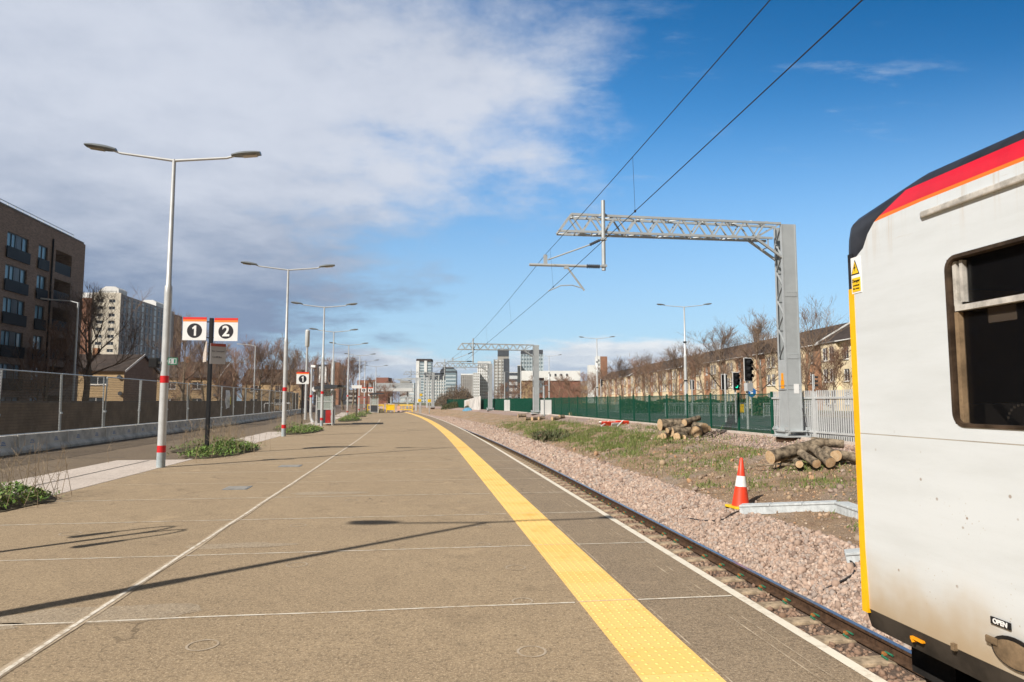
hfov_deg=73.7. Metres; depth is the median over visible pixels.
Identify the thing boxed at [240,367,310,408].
house
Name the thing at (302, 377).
platform sign
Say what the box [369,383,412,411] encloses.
footbridge
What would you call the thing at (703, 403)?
hedge
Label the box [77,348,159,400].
house
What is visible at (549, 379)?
street lamp
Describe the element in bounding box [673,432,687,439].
log
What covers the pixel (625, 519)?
sleeper
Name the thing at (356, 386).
name board
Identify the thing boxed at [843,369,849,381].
window
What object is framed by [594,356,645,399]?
bare tree
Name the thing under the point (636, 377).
bare tree
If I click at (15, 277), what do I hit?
window
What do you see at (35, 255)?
apartment block
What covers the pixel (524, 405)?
fence
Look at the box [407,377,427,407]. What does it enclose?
steel mast
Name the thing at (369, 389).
platform sign
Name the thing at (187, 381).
bare tree
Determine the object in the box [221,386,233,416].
fence panel
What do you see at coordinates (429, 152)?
sky
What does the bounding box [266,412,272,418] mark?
barrier block
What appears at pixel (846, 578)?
cable
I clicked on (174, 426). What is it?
barrier block
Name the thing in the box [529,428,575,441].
scrub bush
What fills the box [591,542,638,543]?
joint line
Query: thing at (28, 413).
fence panel
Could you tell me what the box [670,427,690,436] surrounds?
log
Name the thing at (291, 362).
bare tree
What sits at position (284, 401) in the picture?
lamp post
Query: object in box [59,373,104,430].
fence panel
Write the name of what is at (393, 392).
bare tree
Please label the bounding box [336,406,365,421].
weed clump
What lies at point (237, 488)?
access cover
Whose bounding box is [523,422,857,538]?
pebbles
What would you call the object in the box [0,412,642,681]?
platform
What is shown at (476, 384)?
white flats
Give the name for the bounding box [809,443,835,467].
log
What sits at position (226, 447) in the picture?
weed clump
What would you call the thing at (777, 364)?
bare tree
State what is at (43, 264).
window
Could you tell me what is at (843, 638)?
sleeper
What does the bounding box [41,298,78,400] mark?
street lamp
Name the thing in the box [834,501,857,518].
cable trough
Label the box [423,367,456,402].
office block
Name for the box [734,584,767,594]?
sleeper
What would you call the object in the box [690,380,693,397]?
traffic light
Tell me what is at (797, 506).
cable trough
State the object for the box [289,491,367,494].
surface patch
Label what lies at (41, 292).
window
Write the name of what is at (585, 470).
ballast
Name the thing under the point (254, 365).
street lamp
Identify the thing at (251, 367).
bare tree
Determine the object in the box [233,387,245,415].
fence panel
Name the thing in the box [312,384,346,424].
shelter
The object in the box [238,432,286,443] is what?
paving
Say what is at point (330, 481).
joint line
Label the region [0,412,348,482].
platform rear
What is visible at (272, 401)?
fence panel
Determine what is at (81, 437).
barrier block
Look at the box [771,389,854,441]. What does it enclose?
palisade fence
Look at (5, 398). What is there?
window
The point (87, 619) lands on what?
joint line
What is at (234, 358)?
bare tree
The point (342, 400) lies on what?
bare tree
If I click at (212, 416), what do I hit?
fence panel
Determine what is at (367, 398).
brick building
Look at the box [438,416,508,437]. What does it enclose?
ballast
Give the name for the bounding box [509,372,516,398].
office block
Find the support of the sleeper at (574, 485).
on the ground at (493, 417)
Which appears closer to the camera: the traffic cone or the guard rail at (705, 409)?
the traffic cone
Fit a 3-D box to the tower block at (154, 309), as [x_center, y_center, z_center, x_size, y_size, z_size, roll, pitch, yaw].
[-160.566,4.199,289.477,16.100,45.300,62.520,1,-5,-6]
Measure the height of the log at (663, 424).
0.496 m
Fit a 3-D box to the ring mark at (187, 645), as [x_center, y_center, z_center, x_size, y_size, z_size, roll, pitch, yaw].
[-2.031,1.995,4.480,0.206,0.001,0.216,0,-5,0]
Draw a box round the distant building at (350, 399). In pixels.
[346,390,355,402]
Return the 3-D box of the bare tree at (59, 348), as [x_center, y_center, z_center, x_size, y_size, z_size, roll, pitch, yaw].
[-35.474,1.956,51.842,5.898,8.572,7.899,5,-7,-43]
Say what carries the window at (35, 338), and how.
in the apartment block at (35, 255)
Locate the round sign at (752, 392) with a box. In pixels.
[748,388,755,415]
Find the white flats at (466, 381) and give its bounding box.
[461,374,472,396]
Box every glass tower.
[416,359,432,402]
[517,350,542,396]
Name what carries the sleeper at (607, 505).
on the ground at (493, 417)
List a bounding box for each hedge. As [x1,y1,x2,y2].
[621,398,745,413]
[752,396,810,415]
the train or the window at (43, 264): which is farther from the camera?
the window at (43, 264)
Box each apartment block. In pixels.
[0,198,85,400]
[313,363,346,404]
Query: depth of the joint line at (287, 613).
5.14 m
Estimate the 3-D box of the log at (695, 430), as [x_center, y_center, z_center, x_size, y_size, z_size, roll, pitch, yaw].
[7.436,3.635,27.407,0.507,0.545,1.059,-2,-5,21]
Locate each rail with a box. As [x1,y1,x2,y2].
[459,427,923,677]
[692,405,718,416]
[719,404,744,414]
[763,403,778,416]
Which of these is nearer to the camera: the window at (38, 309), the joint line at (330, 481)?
the joint line at (330, 481)
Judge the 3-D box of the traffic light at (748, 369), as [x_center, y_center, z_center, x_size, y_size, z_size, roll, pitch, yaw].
[10.043,2.203,28.866,0.437,3.042,0.381,2,-5,-24]
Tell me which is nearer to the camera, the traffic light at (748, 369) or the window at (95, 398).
the traffic light at (748, 369)
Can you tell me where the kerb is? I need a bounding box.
[510,411,854,444]
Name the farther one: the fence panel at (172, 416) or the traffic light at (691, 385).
the traffic light at (691, 385)
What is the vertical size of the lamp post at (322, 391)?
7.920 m
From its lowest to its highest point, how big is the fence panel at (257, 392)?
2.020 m
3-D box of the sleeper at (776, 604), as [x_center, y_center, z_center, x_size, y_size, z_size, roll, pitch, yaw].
[2.962,3.495,8.944,2.600,0.176,0.255,1,-5,-8]
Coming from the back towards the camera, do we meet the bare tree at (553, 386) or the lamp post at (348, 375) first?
the bare tree at (553, 386)
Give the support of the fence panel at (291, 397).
on the barrier block
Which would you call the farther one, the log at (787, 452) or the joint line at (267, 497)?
the log at (787, 452)
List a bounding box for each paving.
[1,459,191,494]
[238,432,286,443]
[405,412,725,681]
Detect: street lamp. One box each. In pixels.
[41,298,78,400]
[237,343,255,400]
[321,361,331,408]
[540,354,561,397]
[579,336,614,409]
[657,303,711,400]
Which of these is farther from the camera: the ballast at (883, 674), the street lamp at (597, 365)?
the street lamp at (597, 365)
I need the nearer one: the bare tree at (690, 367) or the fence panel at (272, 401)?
the fence panel at (272, 401)
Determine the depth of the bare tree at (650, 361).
95.84 m
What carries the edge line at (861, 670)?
on the platform edge
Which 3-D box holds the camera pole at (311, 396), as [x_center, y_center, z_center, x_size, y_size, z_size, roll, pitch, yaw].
[-14.638,3.910,50.126,0.430,4.311,0.239,-2,-5,17]
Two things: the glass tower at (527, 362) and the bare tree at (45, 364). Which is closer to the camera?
the bare tree at (45, 364)
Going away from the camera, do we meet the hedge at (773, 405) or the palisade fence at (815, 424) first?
the palisade fence at (815, 424)
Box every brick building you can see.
[357,378,392,403]
[521,371,580,403]
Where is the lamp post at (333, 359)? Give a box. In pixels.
[309,328,357,412]
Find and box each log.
[551,416,560,419]
[657,418,688,430]
[660,432,669,438]
[666,424,684,432]
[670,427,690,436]
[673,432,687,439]
[682,415,700,425]
[689,422,708,432]
[689,425,702,436]
[756,464,773,465]
[765,438,824,463]
[777,452,816,462]
[782,463,803,465]
[792,458,802,467]
[797,449,820,467]
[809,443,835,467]
[811,437,843,447]
[822,446,841,461]
[822,447,855,462]
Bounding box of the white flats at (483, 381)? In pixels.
[477,361,490,398]
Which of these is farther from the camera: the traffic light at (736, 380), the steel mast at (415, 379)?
the steel mast at (415, 379)
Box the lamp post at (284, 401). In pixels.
[241,261,334,436]
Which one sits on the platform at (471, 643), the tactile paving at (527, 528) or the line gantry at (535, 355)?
the tactile paving at (527, 528)
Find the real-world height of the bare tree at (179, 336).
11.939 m
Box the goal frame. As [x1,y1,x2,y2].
[264,403,290,415]
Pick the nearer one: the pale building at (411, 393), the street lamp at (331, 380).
the street lamp at (331, 380)
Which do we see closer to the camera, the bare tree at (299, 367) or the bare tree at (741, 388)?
the bare tree at (741, 388)
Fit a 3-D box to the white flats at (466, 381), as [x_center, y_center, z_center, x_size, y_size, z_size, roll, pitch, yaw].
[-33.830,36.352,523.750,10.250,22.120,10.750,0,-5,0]
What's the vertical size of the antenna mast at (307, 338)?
7.700 m
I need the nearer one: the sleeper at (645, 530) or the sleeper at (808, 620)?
the sleeper at (808, 620)
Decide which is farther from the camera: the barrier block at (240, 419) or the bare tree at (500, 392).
the bare tree at (500, 392)
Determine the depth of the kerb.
26.76 m
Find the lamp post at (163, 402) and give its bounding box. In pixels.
[84,143,261,467]
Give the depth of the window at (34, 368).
54.09 m
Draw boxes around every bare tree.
[5,314,89,400]
[6,335,90,400]
[45,280,157,400]
[141,309,208,400]
[156,366,200,400]
[172,340,261,400]
[190,341,246,400]
[197,345,257,400]
[214,335,275,400]
[220,340,292,398]
[243,333,315,410]
[253,345,325,408]
[263,345,316,401]
[293,353,354,404]
[296,352,347,408]
[324,356,370,409]
[327,353,380,408]
[357,376,393,404]
[379,378,400,404]
[388,382,414,404]
[483,378,526,398]
[486,381,517,398]
[502,379,532,397]
[514,375,547,397]
[526,375,572,405]
[532,378,562,397]
[545,374,588,401]
[555,371,595,398]
[567,371,611,406]
[591,364,625,403]
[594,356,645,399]
[606,354,650,396]
[624,349,672,395]
[627,354,666,401]
[636,356,703,409]
[651,343,709,398]
[660,349,715,396]
[675,318,754,400]
[677,346,732,408]
[696,307,810,396]
[715,342,765,398]
[752,340,820,390]
[753,294,849,413]
[776,337,852,414]
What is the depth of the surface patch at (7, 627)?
4.85 m
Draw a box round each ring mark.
[185,639,219,650]
[512,598,532,603]
[517,646,546,656]
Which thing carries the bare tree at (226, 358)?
on the ground at (493, 417)
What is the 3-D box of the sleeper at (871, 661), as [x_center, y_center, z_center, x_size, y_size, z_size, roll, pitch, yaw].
[3.228,3.325,7.002,2.600,0.176,0.256,1,-5,-8]
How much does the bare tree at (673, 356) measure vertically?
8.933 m
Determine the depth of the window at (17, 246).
51.46 m
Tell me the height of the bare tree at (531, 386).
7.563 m
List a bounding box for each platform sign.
[182,317,237,451]
[296,371,308,423]
[361,384,372,412]
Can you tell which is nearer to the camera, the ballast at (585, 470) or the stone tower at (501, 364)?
the ballast at (585, 470)
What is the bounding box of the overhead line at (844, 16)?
[406,0,862,384]
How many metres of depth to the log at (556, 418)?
51.14 m
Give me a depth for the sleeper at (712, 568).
10.91 m
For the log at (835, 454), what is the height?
0.317 m
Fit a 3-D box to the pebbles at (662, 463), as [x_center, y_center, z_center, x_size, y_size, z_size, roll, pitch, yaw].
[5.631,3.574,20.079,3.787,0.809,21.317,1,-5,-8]
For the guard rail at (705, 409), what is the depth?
51.84 m
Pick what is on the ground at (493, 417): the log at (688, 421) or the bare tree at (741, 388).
the bare tree at (741, 388)
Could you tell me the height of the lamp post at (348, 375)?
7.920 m
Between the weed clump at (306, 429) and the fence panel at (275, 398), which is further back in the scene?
the fence panel at (275, 398)
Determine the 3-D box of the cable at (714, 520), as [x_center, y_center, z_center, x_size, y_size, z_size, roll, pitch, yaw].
[3.849,3.575,13.733,0.336,0.471,1.428,4,-6,-39]
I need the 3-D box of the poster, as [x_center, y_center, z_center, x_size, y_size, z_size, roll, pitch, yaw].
[-18.931,3.913,45.582,0.211,1.250,1.038,1,-5,-9]
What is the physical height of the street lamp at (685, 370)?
9.800 m
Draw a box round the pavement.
[559,406,853,416]
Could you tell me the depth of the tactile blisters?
5.87 m
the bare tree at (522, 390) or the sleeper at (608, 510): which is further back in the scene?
the bare tree at (522, 390)
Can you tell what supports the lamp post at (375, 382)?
on the ground at (493, 417)
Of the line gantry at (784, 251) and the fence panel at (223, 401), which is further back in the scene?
the fence panel at (223, 401)
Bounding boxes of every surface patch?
[0,603,201,623]
[0,623,24,629]
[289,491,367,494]
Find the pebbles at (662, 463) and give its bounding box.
[570,432,858,540]
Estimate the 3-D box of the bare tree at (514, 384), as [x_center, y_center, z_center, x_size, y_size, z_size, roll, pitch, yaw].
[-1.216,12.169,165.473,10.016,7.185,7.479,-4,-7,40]
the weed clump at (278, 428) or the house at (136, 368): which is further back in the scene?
the house at (136, 368)
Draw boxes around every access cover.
[222,486,251,489]
[279,465,301,466]
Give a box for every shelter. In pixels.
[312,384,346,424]
[368,393,383,412]
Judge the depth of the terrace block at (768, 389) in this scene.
105.97 m
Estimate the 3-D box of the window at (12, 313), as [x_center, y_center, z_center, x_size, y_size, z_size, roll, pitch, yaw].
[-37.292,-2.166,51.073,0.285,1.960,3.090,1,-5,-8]
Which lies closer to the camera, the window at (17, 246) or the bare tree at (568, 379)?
the window at (17, 246)
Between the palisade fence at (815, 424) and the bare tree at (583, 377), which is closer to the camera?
the palisade fence at (815, 424)
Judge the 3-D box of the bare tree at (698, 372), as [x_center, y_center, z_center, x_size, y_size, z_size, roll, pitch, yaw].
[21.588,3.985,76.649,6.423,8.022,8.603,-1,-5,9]
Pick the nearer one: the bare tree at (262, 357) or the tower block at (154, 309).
the bare tree at (262, 357)
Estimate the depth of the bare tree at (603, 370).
111.98 m
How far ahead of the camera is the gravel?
24.20 m
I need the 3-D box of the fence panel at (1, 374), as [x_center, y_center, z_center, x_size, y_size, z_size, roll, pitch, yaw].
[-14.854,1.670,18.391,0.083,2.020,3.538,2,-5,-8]
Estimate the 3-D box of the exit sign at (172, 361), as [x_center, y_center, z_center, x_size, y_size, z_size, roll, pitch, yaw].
[-8.276,0.491,16.630,0.250,0.170,0.067,1,-5,-6]
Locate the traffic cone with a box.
[725,458,748,509]
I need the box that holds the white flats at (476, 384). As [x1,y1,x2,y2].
[473,373,479,396]
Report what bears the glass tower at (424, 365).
on the ground at (493, 417)
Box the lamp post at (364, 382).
[351,359,374,408]
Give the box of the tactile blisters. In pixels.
[460,451,719,681]
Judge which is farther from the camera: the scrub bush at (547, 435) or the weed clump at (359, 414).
the weed clump at (359, 414)
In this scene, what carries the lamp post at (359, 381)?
on the platform at (471, 643)
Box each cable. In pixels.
[688,510,738,520]
[823,560,856,590]
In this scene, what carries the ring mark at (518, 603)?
on the platform at (471, 643)
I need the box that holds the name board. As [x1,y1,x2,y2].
[352,385,361,415]
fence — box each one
[447,392,773,433]
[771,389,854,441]
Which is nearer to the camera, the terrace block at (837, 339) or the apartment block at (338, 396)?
the terrace block at (837, 339)
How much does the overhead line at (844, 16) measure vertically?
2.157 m
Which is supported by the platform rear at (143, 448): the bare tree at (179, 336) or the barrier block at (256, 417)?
the barrier block at (256, 417)
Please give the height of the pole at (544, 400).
2.700 m
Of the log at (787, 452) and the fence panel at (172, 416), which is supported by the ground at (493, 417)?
the log at (787, 452)
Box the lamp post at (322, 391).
[291,301,356,425]
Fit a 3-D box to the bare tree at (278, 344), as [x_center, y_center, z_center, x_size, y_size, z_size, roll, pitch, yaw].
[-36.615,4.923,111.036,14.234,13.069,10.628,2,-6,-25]
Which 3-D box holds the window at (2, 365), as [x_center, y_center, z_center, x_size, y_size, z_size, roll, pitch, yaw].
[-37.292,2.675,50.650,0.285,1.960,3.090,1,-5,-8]
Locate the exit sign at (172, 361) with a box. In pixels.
[167,358,177,364]
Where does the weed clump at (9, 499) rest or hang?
on the paving at (87, 480)
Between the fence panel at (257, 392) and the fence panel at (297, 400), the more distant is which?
the fence panel at (297, 400)
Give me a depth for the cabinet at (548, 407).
58.93 m
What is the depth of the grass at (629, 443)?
31.09 m
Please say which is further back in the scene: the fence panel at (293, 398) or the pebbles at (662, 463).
the fence panel at (293, 398)
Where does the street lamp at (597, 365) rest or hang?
on the road
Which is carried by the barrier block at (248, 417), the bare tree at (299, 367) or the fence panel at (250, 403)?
the fence panel at (250, 403)
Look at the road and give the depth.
41.46 m
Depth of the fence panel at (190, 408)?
38.74 m
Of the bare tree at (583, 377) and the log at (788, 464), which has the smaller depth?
the log at (788, 464)
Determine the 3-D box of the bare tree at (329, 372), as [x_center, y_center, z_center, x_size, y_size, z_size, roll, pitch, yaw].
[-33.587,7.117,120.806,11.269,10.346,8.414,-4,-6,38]
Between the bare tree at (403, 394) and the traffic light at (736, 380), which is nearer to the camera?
the traffic light at (736, 380)
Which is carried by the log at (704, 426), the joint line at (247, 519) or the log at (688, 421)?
the log at (688, 421)
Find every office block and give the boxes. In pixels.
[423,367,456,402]
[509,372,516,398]
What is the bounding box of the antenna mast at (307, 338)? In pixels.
[304,330,309,419]
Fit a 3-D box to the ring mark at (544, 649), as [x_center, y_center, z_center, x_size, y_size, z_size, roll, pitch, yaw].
[0.126,1.985,4.368,0.194,0.001,0.203,0,-5,0]
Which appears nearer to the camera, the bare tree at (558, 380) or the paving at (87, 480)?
the paving at (87, 480)
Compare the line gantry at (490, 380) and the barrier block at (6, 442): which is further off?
the line gantry at (490, 380)
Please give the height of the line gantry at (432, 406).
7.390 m
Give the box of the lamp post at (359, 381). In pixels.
[344,353,375,411]
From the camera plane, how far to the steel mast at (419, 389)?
174.44 m
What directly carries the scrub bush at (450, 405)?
on the ground at (493, 417)
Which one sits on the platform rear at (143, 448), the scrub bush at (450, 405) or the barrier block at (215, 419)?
the barrier block at (215, 419)
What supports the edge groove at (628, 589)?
on the platform at (471, 643)
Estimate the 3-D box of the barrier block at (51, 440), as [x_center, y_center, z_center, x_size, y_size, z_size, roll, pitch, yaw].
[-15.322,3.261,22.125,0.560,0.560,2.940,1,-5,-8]
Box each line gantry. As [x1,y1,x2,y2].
[398,371,434,408]
[426,359,493,411]
[447,338,540,415]
[529,200,810,442]
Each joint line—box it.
[0,419,379,677]
[0,545,530,560]
[0,602,574,625]
[13,460,148,490]
[22,514,475,524]
[52,493,489,501]
[140,479,468,484]
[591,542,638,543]
[638,595,731,599]
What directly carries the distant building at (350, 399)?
on the ground at (493, 417)
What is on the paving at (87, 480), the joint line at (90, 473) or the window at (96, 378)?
the joint line at (90, 473)
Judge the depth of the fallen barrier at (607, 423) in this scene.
37.52 m
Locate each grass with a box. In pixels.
[491,417,839,461]
[609,438,858,531]
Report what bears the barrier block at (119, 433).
on the platform rear at (143, 448)
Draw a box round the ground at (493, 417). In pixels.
[272,403,924,681]
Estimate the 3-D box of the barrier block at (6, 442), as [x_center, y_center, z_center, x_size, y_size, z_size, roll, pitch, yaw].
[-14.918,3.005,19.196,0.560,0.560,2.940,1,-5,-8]
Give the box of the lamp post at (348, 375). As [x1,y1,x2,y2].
[329,342,367,414]
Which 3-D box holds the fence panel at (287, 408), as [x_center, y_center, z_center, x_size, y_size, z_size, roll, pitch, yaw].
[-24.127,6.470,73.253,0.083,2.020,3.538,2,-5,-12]
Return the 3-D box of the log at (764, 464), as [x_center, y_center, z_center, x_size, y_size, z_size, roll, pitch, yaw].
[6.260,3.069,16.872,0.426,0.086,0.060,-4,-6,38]
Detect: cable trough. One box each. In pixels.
[739,500,836,514]
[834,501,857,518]
[844,548,859,562]
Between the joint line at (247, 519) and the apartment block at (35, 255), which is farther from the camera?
the apartment block at (35, 255)
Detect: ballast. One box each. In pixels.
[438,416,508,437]
[487,430,644,493]
[538,471,920,681]
[605,476,910,649]
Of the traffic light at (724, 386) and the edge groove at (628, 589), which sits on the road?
the traffic light at (724, 386)
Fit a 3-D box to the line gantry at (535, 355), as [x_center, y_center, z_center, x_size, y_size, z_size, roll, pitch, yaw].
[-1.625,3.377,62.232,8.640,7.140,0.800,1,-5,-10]
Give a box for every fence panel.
[0,368,2,397]
[0,369,61,435]
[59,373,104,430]
[103,377,141,426]
[138,380,159,423]
[167,382,187,421]
[187,383,206,419]
[210,385,222,417]
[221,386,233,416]
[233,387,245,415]
[245,388,254,414]
[254,389,261,413]
[262,390,269,412]
[269,390,275,411]
[274,391,280,411]
[286,392,288,410]
[289,392,292,409]
[292,393,294,409]
[295,393,298,408]
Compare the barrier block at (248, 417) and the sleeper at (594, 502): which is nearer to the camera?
the sleeper at (594, 502)
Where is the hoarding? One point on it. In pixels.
(474, 403)
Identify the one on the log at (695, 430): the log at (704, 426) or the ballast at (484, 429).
the log at (704, 426)
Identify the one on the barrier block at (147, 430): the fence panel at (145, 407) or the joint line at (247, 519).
the fence panel at (145, 407)
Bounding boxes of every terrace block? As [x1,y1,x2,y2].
[598,368,631,403]
[629,353,702,403]
[681,322,849,409]
[816,325,853,410]
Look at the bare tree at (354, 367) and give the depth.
139.69 m
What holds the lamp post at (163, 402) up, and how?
on the paving at (87, 480)
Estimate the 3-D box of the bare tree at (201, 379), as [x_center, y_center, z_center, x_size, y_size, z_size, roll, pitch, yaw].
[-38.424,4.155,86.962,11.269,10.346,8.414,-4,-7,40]
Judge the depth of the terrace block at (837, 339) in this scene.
81.76 m
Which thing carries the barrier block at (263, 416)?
on the platform rear at (143, 448)
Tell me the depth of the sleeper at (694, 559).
11.58 m
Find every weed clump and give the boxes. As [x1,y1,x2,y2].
[0,434,71,511]
[107,416,244,462]
[168,420,271,458]
[253,409,300,429]
[277,410,329,434]
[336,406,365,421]
[346,404,366,416]
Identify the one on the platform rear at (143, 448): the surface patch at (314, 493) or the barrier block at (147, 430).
the barrier block at (147, 430)
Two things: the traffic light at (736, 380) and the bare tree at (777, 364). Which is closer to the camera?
the traffic light at (736, 380)
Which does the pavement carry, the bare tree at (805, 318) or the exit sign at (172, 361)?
the bare tree at (805, 318)
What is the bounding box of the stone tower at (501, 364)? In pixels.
[494,350,508,398]
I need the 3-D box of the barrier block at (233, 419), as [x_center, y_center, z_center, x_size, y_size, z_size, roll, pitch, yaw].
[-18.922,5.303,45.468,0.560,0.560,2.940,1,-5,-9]
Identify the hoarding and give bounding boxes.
[464,396,480,409]
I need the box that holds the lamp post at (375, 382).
[366,365,387,404]
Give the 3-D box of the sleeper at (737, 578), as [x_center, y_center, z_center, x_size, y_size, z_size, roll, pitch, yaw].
[2.784,3.608,10.239,2.600,0.176,0.256,1,-5,-8]
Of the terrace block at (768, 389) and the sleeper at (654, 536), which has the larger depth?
the terrace block at (768, 389)
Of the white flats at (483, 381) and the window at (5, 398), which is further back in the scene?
the white flats at (483, 381)
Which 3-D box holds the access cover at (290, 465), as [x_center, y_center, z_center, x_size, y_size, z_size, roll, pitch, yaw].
[-5.450,3.070,16.796,0.500,0.010,0.550,1,-5,-8]
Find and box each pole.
[309,365,315,422]
[544,386,544,415]
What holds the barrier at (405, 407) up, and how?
on the platform at (471, 643)
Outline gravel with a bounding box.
[579,419,854,452]
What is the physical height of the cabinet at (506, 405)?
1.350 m
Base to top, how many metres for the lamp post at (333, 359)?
7.920 m
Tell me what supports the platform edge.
on the ground at (493, 417)
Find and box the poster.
[225,390,230,408]
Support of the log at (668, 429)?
on the log at (665, 434)
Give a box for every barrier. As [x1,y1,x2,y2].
[386,404,394,411]
[398,404,412,411]
[599,420,629,426]
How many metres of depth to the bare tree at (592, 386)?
117.69 m
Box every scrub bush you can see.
[434,384,474,405]
[441,401,458,409]
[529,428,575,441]
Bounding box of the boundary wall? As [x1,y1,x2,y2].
[0,401,270,434]
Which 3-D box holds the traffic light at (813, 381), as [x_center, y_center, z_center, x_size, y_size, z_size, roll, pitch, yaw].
[19.945,3.649,44.831,0.368,2.945,0.414,-2,-6,25]
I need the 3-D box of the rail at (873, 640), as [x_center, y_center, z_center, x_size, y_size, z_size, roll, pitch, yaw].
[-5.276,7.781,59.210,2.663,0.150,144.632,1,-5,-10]
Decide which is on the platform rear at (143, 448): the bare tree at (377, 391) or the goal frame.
the goal frame
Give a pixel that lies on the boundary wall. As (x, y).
(20, 418)
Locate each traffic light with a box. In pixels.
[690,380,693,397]
[721,374,727,421]
[732,372,739,419]
[743,357,753,428]
[812,374,817,390]
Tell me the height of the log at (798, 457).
0.334 m
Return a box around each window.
[0,330,24,358]
[0,363,22,390]
[0,397,17,400]
[2,296,26,326]
[4,264,28,295]
[6,231,30,264]
[30,368,41,390]
[32,335,43,360]
[34,305,45,330]
[36,275,47,300]
[38,245,49,271]
[89,397,102,400]
[91,376,106,383]
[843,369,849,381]
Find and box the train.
[847,131,1023,681]
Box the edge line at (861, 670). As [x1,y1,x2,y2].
[415,412,886,681]
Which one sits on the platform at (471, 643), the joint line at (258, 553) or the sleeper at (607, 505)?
the joint line at (258, 553)
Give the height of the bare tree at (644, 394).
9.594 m
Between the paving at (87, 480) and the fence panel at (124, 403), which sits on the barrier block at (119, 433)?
the fence panel at (124, 403)
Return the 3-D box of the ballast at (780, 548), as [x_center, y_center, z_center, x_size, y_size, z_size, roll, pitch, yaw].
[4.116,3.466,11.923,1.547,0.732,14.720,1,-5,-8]
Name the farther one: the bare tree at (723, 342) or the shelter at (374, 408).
the shelter at (374, 408)
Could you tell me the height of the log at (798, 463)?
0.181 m
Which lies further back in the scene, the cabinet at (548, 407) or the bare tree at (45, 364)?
the cabinet at (548, 407)
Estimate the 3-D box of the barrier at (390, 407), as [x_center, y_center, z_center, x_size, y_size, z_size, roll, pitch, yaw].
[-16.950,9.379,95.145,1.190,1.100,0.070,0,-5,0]
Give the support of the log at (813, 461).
on the ground at (493, 417)
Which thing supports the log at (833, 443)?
on the log at (787, 452)
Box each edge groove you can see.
[422,416,732,681]
[424,415,824,681]
[434,418,839,681]
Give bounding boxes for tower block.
[80,286,181,370]
[587,356,606,402]
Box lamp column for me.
[520,362,521,397]
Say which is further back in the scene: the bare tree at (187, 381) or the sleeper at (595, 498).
the bare tree at (187, 381)
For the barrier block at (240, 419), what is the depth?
48.39 m
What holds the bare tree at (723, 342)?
on the pavement
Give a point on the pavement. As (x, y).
(764, 411)
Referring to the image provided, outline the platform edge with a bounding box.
[409,412,872,681]
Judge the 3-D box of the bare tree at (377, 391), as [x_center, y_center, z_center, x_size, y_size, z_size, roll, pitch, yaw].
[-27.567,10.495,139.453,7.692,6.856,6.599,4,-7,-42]
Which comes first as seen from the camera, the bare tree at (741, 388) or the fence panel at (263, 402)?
the fence panel at (263, 402)
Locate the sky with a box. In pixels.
[0,0,1023,402]
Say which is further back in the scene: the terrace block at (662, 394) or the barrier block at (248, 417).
the terrace block at (662, 394)
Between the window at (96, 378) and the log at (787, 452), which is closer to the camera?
the log at (787, 452)
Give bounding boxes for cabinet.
[504,400,509,411]
[540,400,551,415]
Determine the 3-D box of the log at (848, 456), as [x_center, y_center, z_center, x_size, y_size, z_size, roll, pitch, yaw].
[7.838,2.719,16.327,0.800,0.339,0.226,-4,-7,42]
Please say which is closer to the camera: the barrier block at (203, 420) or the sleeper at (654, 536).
the sleeper at (654, 536)
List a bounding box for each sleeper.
[562,484,576,487]
[582,496,598,499]
[588,499,603,503]
[593,503,610,507]
[600,507,618,511]
[608,511,625,515]
[615,516,636,520]
[623,521,645,526]
[633,526,656,531]
[643,532,667,538]
[655,539,680,545]
[667,546,692,553]
[681,554,709,561]
[697,563,725,571]
[714,573,745,582]
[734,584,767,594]
[755,597,793,608]
[782,613,823,625]
[812,630,857,644]
[847,651,899,667]
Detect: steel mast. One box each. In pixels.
[394,378,416,410]
[403,378,420,405]
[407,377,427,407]
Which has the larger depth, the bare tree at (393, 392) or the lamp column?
the bare tree at (393, 392)
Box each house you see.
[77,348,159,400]
[156,357,238,400]
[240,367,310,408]
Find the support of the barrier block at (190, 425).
on the platform rear at (143, 448)
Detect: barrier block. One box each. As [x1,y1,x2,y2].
[0,435,20,456]
[17,431,70,453]
[66,428,107,446]
[100,425,137,441]
[136,423,157,437]
[167,421,182,433]
[181,419,199,431]
[198,418,213,428]
[212,417,226,426]
[225,416,236,424]
[235,415,245,423]
[245,414,253,422]
[253,414,261,420]
[258,413,267,419]
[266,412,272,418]
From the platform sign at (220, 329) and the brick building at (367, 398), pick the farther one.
the brick building at (367, 398)
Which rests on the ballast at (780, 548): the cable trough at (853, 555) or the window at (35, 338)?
the cable trough at (853, 555)
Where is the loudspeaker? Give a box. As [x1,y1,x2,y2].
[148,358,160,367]
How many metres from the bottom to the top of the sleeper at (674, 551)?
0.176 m
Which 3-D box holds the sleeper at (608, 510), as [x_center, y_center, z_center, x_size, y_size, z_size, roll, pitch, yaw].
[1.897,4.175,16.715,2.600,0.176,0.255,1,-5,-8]
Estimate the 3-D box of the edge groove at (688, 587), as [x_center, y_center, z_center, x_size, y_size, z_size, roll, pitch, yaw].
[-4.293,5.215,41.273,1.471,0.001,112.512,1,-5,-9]
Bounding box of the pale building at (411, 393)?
[400,381,414,402]
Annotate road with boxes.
[555,407,854,437]
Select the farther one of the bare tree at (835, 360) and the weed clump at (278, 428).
the bare tree at (835, 360)

